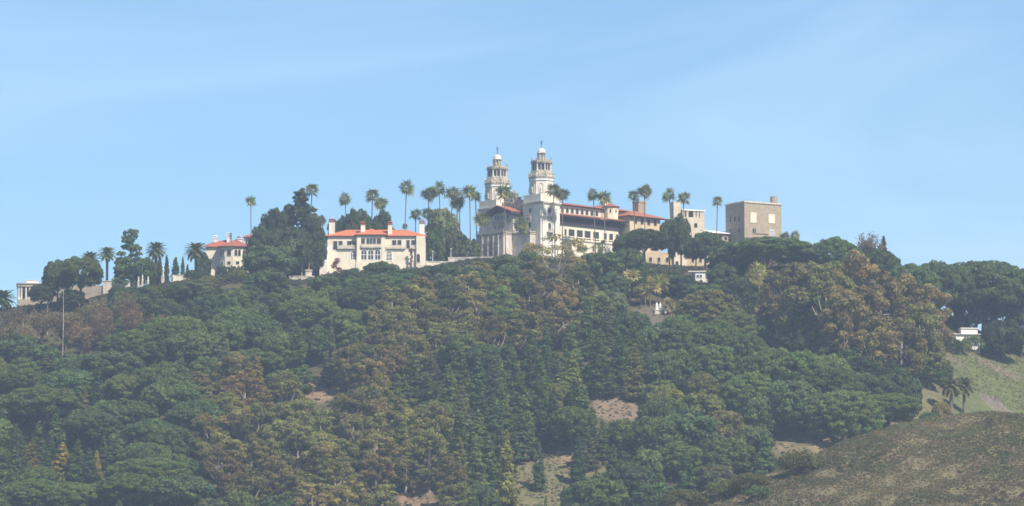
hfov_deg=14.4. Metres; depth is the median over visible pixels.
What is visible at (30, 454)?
conifer tree
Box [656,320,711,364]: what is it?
rounded pine
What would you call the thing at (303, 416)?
eucalyptus tree
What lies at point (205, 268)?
oak tree
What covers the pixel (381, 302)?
eucalyptus tree
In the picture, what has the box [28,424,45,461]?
conifer tree
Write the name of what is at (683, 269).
undergrowth
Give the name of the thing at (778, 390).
rounded pine
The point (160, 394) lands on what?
stone pine
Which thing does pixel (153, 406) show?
conifer tree
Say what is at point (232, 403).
eucalyptus tree
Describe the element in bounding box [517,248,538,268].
oak tree
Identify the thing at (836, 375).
rounded pine
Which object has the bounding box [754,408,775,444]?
conifer tree
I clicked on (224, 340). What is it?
conifer tree
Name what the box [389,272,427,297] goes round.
oak tree
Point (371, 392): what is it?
oak tree
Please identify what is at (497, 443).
conifer tree
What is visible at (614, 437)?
oak tree
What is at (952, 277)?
stone pine
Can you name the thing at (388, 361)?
eucalyptus tree
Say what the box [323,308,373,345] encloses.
stone pine
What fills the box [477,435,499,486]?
conifer tree
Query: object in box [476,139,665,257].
twin towered castle
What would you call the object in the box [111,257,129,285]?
open pine
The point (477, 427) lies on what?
conifer tree
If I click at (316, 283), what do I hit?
oak tree
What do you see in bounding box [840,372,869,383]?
oak tree
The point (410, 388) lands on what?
conifer tree
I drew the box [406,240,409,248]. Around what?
window
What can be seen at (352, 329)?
eucalyptus tree
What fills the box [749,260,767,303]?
fan palm
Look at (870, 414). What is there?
rounded pine
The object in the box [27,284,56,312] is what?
stone pine
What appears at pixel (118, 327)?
oak tree
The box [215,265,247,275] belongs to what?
hedge
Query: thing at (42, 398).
stone pine
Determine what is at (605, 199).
fan palm
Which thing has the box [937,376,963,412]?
date palm
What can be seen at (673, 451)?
oak tree
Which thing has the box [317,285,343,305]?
oak tree
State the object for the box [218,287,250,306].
oak tree
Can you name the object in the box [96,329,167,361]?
stone pine
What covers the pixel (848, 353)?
oak tree
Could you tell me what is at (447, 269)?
oak tree
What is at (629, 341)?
conifer tree
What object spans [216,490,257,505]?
oak tree
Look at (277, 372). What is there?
oak tree
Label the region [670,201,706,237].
unfinished tower
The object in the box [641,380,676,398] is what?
oak tree
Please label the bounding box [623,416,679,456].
oak tree
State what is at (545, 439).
conifer tree
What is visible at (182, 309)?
oak tree
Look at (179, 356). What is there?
conifer tree
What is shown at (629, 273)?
fan palm
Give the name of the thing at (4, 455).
stone pine
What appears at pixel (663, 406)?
stone pine
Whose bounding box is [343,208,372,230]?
oak tree
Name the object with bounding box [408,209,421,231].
fan palm
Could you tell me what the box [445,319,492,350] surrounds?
eucalyptus tree
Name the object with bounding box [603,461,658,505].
oak tree
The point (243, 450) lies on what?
eucalyptus tree
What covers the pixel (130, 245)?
open pine
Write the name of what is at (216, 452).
eucalyptus tree
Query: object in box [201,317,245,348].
stone pine
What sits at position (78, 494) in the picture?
stone pine
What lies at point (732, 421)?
oak tree
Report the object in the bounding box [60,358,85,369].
rounded pine
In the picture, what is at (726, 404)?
conifer tree
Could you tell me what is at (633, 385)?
conifer tree
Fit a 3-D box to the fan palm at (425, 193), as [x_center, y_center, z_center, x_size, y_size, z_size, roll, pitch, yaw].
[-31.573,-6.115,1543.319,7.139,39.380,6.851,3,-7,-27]
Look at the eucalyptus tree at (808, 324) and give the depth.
1351.92 m
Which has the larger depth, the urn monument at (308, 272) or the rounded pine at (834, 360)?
the urn monument at (308, 272)
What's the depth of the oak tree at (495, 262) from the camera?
1454.64 m
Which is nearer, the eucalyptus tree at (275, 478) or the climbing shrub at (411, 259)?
the eucalyptus tree at (275, 478)
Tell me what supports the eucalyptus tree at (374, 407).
on the ground at (974, 401)
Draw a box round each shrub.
[183,270,202,279]
[200,275,222,285]
[227,268,246,280]
[331,258,341,272]
[409,248,412,267]
[657,489,710,505]
[704,477,742,497]
[730,472,771,488]
[744,484,771,498]
[774,449,826,473]
[896,419,917,421]
[918,411,938,418]
[931,401,950,414]
[943,338,964,351]
[954,343,971,353]
[962,335,986,351]
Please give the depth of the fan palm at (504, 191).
1508.52 m
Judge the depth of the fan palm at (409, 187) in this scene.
1537.03 m
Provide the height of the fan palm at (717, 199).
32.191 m
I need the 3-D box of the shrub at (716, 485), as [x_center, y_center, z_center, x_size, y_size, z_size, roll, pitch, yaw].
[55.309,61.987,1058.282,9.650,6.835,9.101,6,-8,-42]
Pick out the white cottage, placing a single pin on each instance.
(699, 275)
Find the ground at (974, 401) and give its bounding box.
[0,255,1023,505]
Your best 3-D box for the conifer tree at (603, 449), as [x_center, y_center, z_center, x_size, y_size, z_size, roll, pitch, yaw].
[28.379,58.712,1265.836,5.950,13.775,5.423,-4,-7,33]
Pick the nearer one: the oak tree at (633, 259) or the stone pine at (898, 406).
the stone pine at (898, 406)
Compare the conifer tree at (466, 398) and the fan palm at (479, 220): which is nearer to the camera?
the conifer tree at (466, 398)
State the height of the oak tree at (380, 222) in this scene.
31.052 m
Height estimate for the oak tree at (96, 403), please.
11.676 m
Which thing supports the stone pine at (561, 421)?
on the ground at (974, 401)
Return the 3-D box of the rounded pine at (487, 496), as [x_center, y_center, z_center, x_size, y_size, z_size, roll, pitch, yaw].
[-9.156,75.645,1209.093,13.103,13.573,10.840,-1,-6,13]
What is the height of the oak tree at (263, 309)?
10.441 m
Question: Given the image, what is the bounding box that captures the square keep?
[724,196,782,241]
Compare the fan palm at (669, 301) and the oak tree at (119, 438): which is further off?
the fan palm at (669, 301)
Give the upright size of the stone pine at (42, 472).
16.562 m
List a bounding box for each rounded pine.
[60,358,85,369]
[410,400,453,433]
[466,484,502,505]
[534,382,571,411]
[609,310,652,342]
[641,348,702,389]
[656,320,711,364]
[673,289,744,326]
[679,343,743,388]
[683,371,720,399]
[710,311,768,354]
[716,372,772,417]
[717,332,768,372]
[743,347,805,391]
[744,394,793,433]
[766,379,817,432]
[772,349,829,393]
[789,392,837,432]
[793,367,866,417]
[805,389,884,440]
[821,353,855,386]
[884,367,922,419]
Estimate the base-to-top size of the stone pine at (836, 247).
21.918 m
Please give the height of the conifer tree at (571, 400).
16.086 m
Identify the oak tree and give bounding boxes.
[0,331,37,361]
[0,357,11,369]
[0,469,7,486]
[4,358,40,371]
[13,404,39,428]
[20,344,62,370]
[52,352,83,371]
[57,289,86,309]
[64,408,86,444]
[87,399,115,410]
[104,429,133,454]
[107,284,125,301]
[107,305,119,324]
[108,290,132,306]
[112,317,137,334]
[123,286,145,295]
[124,296,153,316]
[127,367,144,389]
[131,256,157,286]
[132,284,162,297]
[135,318,152,331]
[145,287,176,303]
[145,298,177,319]
[163,283,194,303]
[172,299,201,318]
[173,282,198,298]
[178,279,212,297]
[187,459,213,480]
[188,293,225,315]
[188,356,217,386]
[194,498,217,505]
[195,253,211,275]
[196,309,221,322]
[200,287,228,298]
[213,296,241,309]
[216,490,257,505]
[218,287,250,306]
[236,284,264,302]
[240,243,296,273]
[241,300,272,316]
[242,267,290,294]
[245,223,271,273]
[259,494,304,505]
[260,207,294,231]
[260,292,280,313]
[262,227,312,275]
[262,369,303,397]
[267,315,283,328]
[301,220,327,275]
[301,325,337,363]
[306,274,340,289]
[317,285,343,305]
[327,215,344,245]
[332,392,361,412]
[334,268,369,282]
[335,275,355,302]
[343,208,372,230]
[348,385,384,402]
[361,261,399,274]
[372,208,394,229]
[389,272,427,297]
[391,269,432,279]
[424,208,459,260]
[426,222,448,260]
[426,264,460,276]
[427,272,456,297]
[444,225,468,260]
[457,267,491,290]
[459,238,483,256]
[467,261,493,273]
[487,253,523,270]
[492,264,522,293]
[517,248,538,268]
[560,480,581,505]
[575,251,626,280]
[575,472,629,505]
[596,270,630,300]
[597,289,628,316]
[603,418,633,447]
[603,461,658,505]
[605,248,649,272]
[621,270,649,296]
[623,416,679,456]
[628,482,674,505]
[631,449,663,474]
[640,323,675,352]
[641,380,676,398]
[642,269,669,293]
[644,383,689,414]
[655,439,706,479]
[659,407,717,449]
[660,270,681,296]
[660,274,699,297]
[661,314,700,339]
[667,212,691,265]
[676,280,697,298]
[680,391,726,429]
[685,283,721,310]
[692,464,735,491]
[694,451,733,479]
[697,432,725,452]
[703,409,744,437]
[704,241,756,277]
[705,261,745,284]
[708,436,757,471]
[719,276,761,313]
[728,424,773,452]
[739,321,765,342]
[756,314,779,340]
[764,287,801,308]
[772,330,797,348]
[788,336,818,351]
[809,342,835,356]
[830,349,862,363]
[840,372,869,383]
[848,356,880,375]
[868,360,898,376]
[896,355,922,378]
[920,360,947,383]
[941,358,953,386]
[945,280,1002,330]
[980,319,1023,362]
[1004,308,1023,357]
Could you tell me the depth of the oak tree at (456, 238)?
1512.66 m
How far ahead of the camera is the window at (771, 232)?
1548.33 m
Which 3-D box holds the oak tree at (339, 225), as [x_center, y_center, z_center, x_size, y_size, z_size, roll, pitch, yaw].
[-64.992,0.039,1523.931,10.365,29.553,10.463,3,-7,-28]
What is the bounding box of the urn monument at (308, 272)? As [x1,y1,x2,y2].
[305,260,312,275]
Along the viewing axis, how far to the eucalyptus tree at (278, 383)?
1313.38 m
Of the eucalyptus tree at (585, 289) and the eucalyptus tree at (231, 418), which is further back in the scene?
the eucalyptus tree at (585, 289)
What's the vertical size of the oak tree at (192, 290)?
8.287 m
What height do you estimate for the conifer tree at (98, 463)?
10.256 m
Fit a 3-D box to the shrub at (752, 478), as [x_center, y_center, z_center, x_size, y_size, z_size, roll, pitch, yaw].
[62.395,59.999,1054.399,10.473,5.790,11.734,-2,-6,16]
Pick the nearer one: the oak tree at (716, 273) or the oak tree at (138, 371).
the oak tree at (138, 371)
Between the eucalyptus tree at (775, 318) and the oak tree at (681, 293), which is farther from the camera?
the oak tree at (681, 293)
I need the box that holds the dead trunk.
[62,289,64,354]
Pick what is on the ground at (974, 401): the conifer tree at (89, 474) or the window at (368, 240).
the conifer tree at (89, 474)
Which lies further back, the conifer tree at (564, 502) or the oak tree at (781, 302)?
the oak tree at (781, 302)
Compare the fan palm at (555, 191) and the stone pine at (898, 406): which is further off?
the fan palm at (555, 191)
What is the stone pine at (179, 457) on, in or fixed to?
on the ground at (974, 401)
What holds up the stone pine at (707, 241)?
on the ground at (974, 401)
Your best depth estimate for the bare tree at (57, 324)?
1414.84 m
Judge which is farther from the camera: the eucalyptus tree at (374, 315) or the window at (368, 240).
the window at (368, 240)
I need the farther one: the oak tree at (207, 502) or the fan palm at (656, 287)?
the fan palm at (656, 287)
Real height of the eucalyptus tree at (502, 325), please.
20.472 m
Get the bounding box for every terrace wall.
[172,275,192,280]
[288,276,313,279]
[426,261,455,265]
[448,257,492,260]
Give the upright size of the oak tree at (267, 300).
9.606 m
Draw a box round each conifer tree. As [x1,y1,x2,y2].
[3,426,22,469]
[3,468,15,484]
[4,423,28,459]
[5,446,22,477]
[19,441,41,466]
[20,456,30,469]
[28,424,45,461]
[38,351,57,373]
[39,450,55,469]
[40,430,56,465]
[43,413,64,456]
[50,442,69,474]
[64,429,80,458]
[64,439,85,479]
[76,449,100,483]
[79,387,90,410]
[87,371,107,405]
[94,450,102,479]
[96,436,111,471]
[101,443,120,479]
[115,499,122,505]
[135,387,159,417]
[147,403,158,418]
[173,350,190,396]
[208,331,232,384]
[211,351,226,398]
[248,356,267,404]
[280,311,298,351]
[281,204,303,275]
[283,188,327,278]
[284,325,314,391]
[319,326,340,386]
[359,279,376,322]
[386,373,405,421]
[400,351,421,404]
[411,373,438,408]
[422,354,445,398]
[436,364,459,408]
[444,344,474,393]
[446,435,469,486]
[447,411,470,468]
[448,393,472,446]
[453,385,473,419]
[461,434,489,497]
[464,409,488,467]
[465,357,492,409]
[471,392,492,439]
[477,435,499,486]
[484,395,503,451]
[485,356,497,399]
[488,378,514,430]
[490,357,511,411]
[492,425,517,475]
[494,429,521,505]
[500,336,516,378]
[504,348,519,403]
[507,395,538,443]
[509,371,530,425]
[510,413,537,461]
[519,329,545,387]
[527,356,551,399]
[529,375,549,433]
[529,441,547,490]
[538,326,558,372]
[538,392,568,444]
[546,351,563,382]
[557,323,584,379]
[557,351,586,399]
[559,485,569,505]
[565,380,579,406]
[567,386,598,439]
[568,432,588,481]
[574,304,595,359]
[576,426,601,469]
[580,339,621,397]
[584,328,610,373]
[587,406,597,453]
[594,419,610,459]
[602,311,617,354]
[604,444,618,473]
[608,334,631,384]
[614,426,635,465]
[617,319,649,359]
[618,343,646,400]
[637,339,653,383]
[652,462,667,486]
[673,450,697,492]
[721,395,732,426]
[729,358,744,405]
[752,431,776,474]
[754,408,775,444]
[880,236,886,249]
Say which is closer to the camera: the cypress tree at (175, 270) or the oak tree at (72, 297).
the oak tree at (72, 297)
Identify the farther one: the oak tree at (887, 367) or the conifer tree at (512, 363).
the oak tree at (887, 367)
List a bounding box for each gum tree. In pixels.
[522,234,585,291]
[574,242,605,257]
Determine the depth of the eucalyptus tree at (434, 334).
1357.89 m
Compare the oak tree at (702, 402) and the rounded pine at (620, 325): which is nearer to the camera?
the oak tree at (702, 402)
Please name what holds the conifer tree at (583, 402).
on the ground at (974, 401)
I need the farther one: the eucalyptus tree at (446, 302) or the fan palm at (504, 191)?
the fan palm at (504, 191)
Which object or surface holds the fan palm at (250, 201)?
on the ground at (974, 401)
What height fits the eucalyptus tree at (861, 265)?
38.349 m
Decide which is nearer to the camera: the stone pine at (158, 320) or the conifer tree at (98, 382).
the conifer tree at (98, 382)
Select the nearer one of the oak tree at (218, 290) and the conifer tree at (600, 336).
the conifer tree at (600, 336)
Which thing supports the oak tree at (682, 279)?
on the ground at (974, 401)
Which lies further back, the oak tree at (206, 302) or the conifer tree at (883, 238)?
the conifer tree at (883, 238)
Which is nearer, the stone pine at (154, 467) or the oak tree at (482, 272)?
the stone pine at (154, 467)
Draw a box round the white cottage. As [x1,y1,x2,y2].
[688,271,706,281]
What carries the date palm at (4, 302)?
on the ground at (974, 401)
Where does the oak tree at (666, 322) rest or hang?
on the ground at (974, 401)
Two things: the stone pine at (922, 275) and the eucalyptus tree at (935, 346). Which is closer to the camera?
the eucalyptus tree at (935, 346)
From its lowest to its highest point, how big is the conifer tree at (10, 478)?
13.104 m
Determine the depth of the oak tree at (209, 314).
1404.63 m
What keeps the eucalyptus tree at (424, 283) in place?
on the ground at (974, 401)
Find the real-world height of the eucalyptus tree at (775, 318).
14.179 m
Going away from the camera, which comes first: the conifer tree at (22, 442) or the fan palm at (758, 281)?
the conifer tree at (22, 442)
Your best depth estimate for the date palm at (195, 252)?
1501.59 m
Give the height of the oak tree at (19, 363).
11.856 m
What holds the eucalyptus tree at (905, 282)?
on the ground at (974, 401)
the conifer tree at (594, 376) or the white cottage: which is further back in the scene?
the white cottage
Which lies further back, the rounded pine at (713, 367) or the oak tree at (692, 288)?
the oak tree at (692, 288)
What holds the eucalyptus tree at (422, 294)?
on the ground at (974, 401)
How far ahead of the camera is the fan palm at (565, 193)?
1514.27 m
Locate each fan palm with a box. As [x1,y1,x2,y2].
[139,312,148,322]
[244,195,256,271]
[305,184,319,212]
[317,215,325,227]
[338,191,351,215]
[364,189,378,217]
[373,197,388,214]
[398,179,414,229]
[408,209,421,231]
[419,186,435,220]
[419,208,432,257]
[430,180,446,208]
[444,186,459,212]
[448,197,464,229]
[452,190,465,222]
[461,182,477,256]
[472,192,481,241]
[472,211,492,256]
[494,183,513,253]
[513,215,528,254]
[545,183,561,256]
[557,188,570,248]
[587,187,597,252]
[597,189,611,253]
[623,269,641,302]
[627,190,639,229]
[632,283,647,305]
[636,184,652,228]
[636,283,651,307]
[645,275,661,306]
[651,272,668,303]
[661,188,676,219]
[662,297,678,313]
[675,190,690,219]
[711,196,724,233]
[743,266,764,312]
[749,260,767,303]
[778,231,789,238]
[791,230,799,240]
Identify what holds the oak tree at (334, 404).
on the ground at (974, 401)
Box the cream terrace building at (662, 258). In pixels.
[640,252,709,268]
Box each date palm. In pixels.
[0,290,16,310]
[81,251,101,265]
[98,247,115,280]
[145,242,166,284]
[183,242,208,269]
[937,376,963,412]
[957,377,976,413]
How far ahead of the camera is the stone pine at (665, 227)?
1489.71 m
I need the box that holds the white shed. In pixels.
[954,328,981,352]
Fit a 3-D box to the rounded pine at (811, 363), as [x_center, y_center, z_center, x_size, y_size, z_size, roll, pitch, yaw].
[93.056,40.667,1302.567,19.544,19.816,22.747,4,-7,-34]
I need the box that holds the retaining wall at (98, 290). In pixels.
[52,280,129,301]
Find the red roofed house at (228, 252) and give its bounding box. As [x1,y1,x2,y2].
[204,232,255,275]
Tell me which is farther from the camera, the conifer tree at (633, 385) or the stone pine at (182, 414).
the conifer tree at (633, 385)
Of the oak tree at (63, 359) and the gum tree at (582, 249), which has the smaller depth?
the oak tree at (63, 359)
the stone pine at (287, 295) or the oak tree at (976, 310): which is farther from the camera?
the oak tree at (976, 310)
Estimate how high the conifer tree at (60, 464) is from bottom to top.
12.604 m
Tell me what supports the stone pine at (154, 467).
on the ground at (974, 401)
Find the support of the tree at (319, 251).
on the ground at (974, 401)
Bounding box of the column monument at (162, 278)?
[161,266,164,282]
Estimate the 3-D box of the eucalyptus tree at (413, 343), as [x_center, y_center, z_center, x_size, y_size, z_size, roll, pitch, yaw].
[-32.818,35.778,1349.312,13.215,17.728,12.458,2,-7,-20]
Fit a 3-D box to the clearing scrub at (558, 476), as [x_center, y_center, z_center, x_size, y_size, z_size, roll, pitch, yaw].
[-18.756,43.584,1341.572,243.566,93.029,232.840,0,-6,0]
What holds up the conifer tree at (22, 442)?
on the ground at (974, 401)
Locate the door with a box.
[416,253,419,262]
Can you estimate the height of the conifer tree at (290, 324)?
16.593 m
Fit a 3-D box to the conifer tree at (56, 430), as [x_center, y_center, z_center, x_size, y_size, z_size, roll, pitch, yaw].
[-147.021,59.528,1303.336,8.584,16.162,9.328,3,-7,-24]
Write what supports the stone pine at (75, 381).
on the ground at (974, 401)
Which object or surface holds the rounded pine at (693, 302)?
on the ground at (974, 401)
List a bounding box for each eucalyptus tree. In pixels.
[188,412,222,459]
[190,371,229,400]
[196,385,222,434]
[196,432,241,476]
[200,444,242,497]
[216,351,256,404]
[216,390,250,443]
[216,408,259,450]
[220,371,266,408]
[222,469,270,505]
[235,434,272,492]
[239,403,275,467]
[247,420,293,473]
[249,392,277,429]
[260,370,305,418]
[262,453,298,495]
[266,402,301,447]
[274,422,317,466]
[275,430,317,490]
[277,398,324,435]
[279,470,317,505]
[291,482,330,505]
[301,440,350,490]
[304,409,336,441]
[306,431,347,462]
[312,458,356,505]
[322,477,371,505]
[325,412,376,442]
[329,343,366,392]
[330,388,372,440]
[331,438,361,486]
[336,320,366,360]
[337,413,368,466]
[351,358,391,387]
[351,432,401,481]
[353,328,396,373]
[355,451,396,505]
[356,306,388,347]
[356,412,391,456]
[359,399,395,449]
[361,368,395,430]
[363,484,401,505]
[370,285,411,331]
[374,305,416,348]
[379,343,407,388]
[385,397,421,437]
[387,318,423,362]
[390,408,425,466]
[392,446,424,493]
[395,284,434,325]
[395,334,431,374]
[401,276,437,312]
[408,428,448,492]
[419,303,451,347]
[419,401,454,458]
[421,321,455,367]
[429,283,462,324]
[434,453,470,504]
[434,481,475,505]
[438,328,485,371]
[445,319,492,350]
[450,271,486,309]
[450,307,479,343]
[456,289,493,330]
[477,312,510,359]
[481,275,512,309]
[484,285,520,315]
[487,305,514,343]
[505,308,543,353]
[515,276,545,328]
[521,265,559,309]
[541,304,585,349]
[545,279,578,326]
[561,263,595,309]
[581,292,616,335]
[758,269,790,315]
[771,303,796,337]
[773,262,824,336]
[798,261,854,345]
[799,300,832,339]
[817,285,867,358]
[829,249,883,344]
[848,310,897,365]
[854,270,907,347]
[865,346,903,363]
[877,317,927,375]
[883,273,927,358]
[903,302,943,386]
[913,283,955,351]
[919,335,947,389]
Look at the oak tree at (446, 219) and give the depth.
1516.43 m
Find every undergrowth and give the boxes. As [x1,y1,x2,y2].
[0,249,771,314]
[0,256,912,505]
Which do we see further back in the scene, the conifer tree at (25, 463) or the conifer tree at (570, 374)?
the conifer tree at (570, 374)
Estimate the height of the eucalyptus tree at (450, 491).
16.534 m
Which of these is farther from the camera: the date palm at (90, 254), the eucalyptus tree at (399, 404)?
the date palm at (90, 254)
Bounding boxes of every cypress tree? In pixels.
[156,255,161,282]
[164,255,169,281]
[170,257,179,280]
[180,256,184,274]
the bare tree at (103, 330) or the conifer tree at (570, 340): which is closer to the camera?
the conifer tree at (570, 340)
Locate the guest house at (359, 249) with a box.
[319,219,427,274]
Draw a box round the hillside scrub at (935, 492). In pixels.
[662,411,1023,505]
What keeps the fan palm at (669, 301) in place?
on the ground at (974, 401)
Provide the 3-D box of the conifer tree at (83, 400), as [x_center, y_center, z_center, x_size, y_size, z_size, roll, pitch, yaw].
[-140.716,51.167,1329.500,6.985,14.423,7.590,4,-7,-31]
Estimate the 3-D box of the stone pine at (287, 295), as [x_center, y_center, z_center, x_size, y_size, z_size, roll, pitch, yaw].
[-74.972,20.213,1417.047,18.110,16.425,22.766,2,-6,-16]
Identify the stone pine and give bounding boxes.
[0,363,12,394]
[0,368,46,392]
[0,394,20,425]
[0,418,19,446]
[0,446,13,469]
[0,478,72,505]
[0,491,33,505]
[3,384,82,438]
[16,466,65,496]
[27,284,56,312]
[34,368,97,397]
[41,259,72,306]
[41,482,118,505]
[59,256,103,307]
[60,409,125,457]
[80,350,146,378]
[92,398,158,426]
[94,472,154,505]
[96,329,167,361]
[99,373,145,400]
[102,457,192,505]
[116,441,171,461]
[121,417,174,441]
[135,361,194,386]
[139,377,202,411]
[140,473,214,505]
[144,425,199,455]
[145,315,202,328]
[145,320,212,348]
[154,453,192,466]
[164,330,229,361]
[166,399,227,430]
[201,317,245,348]
[212,306,262,350]
[224,348,286,373]
[231,315,289,347]
[251,330,307,369]
[272,287,321,326]
[273,296,342,328]
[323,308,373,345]
[329,283,394,310]
[347,273,409,298]
[462,343,504,381]
[546,406,597,455]
[612,235,637,251]
[620,228,669,261]
[638,396,687,418]
[659,219,677,264]
[683,243,707,265]
[688,231,724,266]
[692,320,742,345]
[717,236,815,282]
[806,236,862,269]
[847,374,898,394]
[860,392,922,426]
[863,248,902,280]
[880,263,941,313]
[914,260,975,333]
[943,260,1023,338]
[993,279,1023,326]
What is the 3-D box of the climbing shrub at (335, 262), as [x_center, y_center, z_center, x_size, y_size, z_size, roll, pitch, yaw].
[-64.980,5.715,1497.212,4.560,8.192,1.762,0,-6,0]
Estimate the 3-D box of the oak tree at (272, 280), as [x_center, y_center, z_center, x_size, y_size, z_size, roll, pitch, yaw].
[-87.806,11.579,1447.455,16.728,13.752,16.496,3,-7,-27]
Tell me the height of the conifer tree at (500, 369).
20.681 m
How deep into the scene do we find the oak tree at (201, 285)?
1442.28 m
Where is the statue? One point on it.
(656, 310)
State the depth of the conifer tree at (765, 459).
1251.16 m
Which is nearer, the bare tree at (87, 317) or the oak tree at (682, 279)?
the bare tree at (87, 317)
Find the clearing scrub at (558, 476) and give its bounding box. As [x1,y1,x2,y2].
[69,286,837,505]
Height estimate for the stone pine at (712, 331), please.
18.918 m
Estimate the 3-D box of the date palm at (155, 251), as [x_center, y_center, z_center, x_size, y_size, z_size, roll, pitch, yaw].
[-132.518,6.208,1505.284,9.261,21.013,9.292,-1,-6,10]
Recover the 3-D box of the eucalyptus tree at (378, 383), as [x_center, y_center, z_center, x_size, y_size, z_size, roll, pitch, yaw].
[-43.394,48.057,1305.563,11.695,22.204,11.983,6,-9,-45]
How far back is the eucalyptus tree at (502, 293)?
1389.70 m
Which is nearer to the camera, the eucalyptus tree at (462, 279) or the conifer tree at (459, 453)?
the conifer tree at (459, 453)
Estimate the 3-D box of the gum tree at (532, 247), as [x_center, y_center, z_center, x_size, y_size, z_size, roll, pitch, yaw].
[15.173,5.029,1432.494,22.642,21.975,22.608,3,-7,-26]
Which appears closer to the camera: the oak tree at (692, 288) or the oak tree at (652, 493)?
the oak tree at (652, 493)
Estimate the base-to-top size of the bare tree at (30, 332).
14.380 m
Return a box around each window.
[333,241,337,249]
[350,250,356,260]
[361,249,366,259]
[366,238,375,243]
[368,249,373,259]
[375,249,380,259]
[385,250,392,260]
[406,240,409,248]
[769,230,773,235]
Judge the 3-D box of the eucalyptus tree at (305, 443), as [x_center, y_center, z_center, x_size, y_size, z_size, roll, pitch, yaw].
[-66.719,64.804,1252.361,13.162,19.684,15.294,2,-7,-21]
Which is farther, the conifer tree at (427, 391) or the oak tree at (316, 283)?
the oak tree at (316, 283)
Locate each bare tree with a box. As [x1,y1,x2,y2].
[0,306,29,330]
[0,319,21,338]
[8,324,42,353]
[27,306,53,342]
[46,309,81,350]
[63,322,100,353]
[75,295,115,343]
[91,306,115,341]
[110,291,140,330]
[119,306,143,331]
[857,233,887,279]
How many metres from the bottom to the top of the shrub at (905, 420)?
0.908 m
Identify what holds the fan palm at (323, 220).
on the ground at (974, 401)
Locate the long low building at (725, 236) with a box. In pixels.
[700,230,731,241]
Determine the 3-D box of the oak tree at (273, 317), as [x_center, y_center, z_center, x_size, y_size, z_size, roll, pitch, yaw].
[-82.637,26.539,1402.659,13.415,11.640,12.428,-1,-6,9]
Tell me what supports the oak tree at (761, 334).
on the ground at (974, 401)
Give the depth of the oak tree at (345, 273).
1460.21 m
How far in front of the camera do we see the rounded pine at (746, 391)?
1296.34 m
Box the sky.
[0,0,1023,329]
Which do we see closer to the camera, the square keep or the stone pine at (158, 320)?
the stone pine at (158, 320)
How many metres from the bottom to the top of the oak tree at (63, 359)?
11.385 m
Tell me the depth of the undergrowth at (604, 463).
1371.49 m
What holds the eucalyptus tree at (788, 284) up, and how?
on the ground at (974, 401)
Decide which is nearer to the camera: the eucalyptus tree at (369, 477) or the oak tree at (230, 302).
the eucalyptus tree at (369, 477)
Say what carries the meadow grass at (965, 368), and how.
on the ground at (974, 401)
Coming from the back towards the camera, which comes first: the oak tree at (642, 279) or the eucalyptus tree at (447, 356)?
the oak tree at (642, 279)
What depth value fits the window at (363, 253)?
1501.06 m
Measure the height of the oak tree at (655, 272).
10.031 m
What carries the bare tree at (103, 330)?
on the ground at (974, 401)
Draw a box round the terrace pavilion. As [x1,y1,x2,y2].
[16,280,46,305]
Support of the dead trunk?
on the ground at (974, 401)
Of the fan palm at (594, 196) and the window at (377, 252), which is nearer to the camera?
the window at (377, 252)
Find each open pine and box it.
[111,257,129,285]
[113,228,144,286]
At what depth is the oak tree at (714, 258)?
1442.14 m
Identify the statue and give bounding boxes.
[654,302,658,313]
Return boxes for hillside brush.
[694,411,1023,505]
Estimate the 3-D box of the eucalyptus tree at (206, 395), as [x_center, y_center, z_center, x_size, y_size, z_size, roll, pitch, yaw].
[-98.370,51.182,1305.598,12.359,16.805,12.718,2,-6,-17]
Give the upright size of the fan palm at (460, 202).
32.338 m
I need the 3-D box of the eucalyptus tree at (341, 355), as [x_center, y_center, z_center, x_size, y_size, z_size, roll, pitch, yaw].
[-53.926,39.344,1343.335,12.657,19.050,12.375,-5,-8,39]
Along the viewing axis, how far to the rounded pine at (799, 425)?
1272.79 m
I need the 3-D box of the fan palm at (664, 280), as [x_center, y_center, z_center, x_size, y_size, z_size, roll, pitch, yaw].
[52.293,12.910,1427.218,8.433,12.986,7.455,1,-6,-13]
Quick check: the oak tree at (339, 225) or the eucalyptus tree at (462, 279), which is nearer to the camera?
the eucalyptus tree at (462, 279)
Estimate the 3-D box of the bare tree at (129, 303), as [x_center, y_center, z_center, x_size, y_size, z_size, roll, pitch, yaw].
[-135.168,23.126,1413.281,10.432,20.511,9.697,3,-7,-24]
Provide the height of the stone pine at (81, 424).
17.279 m
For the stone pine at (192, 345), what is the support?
on the ground at (974, 401)
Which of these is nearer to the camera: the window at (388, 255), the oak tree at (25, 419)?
the oak tree at (25, 419)
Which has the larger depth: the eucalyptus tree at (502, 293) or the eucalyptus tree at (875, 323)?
the eucalyptus tree at (502, 293)
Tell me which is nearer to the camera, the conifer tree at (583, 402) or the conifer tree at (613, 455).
the conifer tree at (613, 455)
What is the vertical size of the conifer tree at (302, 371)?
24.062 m
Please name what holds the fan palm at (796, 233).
on the ground at (974, 401)
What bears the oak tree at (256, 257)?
on the ground at (974, 401)
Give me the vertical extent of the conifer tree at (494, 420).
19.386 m
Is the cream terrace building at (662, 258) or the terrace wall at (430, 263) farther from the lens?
the cream terrace building at (662, 258)
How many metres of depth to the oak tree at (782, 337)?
1353.90 m
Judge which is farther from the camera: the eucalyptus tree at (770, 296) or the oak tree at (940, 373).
the eucalyptus tree at (770, 296)
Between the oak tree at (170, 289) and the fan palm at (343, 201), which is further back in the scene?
the fan palm at (343, 201)
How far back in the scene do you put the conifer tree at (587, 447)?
1256.91 m
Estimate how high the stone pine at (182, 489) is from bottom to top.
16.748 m
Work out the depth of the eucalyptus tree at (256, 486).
1233.97 m
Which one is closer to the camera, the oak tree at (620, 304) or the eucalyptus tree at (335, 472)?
the eucalyptus tree at (335, 472)
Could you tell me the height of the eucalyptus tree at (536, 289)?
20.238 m
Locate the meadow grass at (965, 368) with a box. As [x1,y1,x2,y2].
[871,281,1023,412]

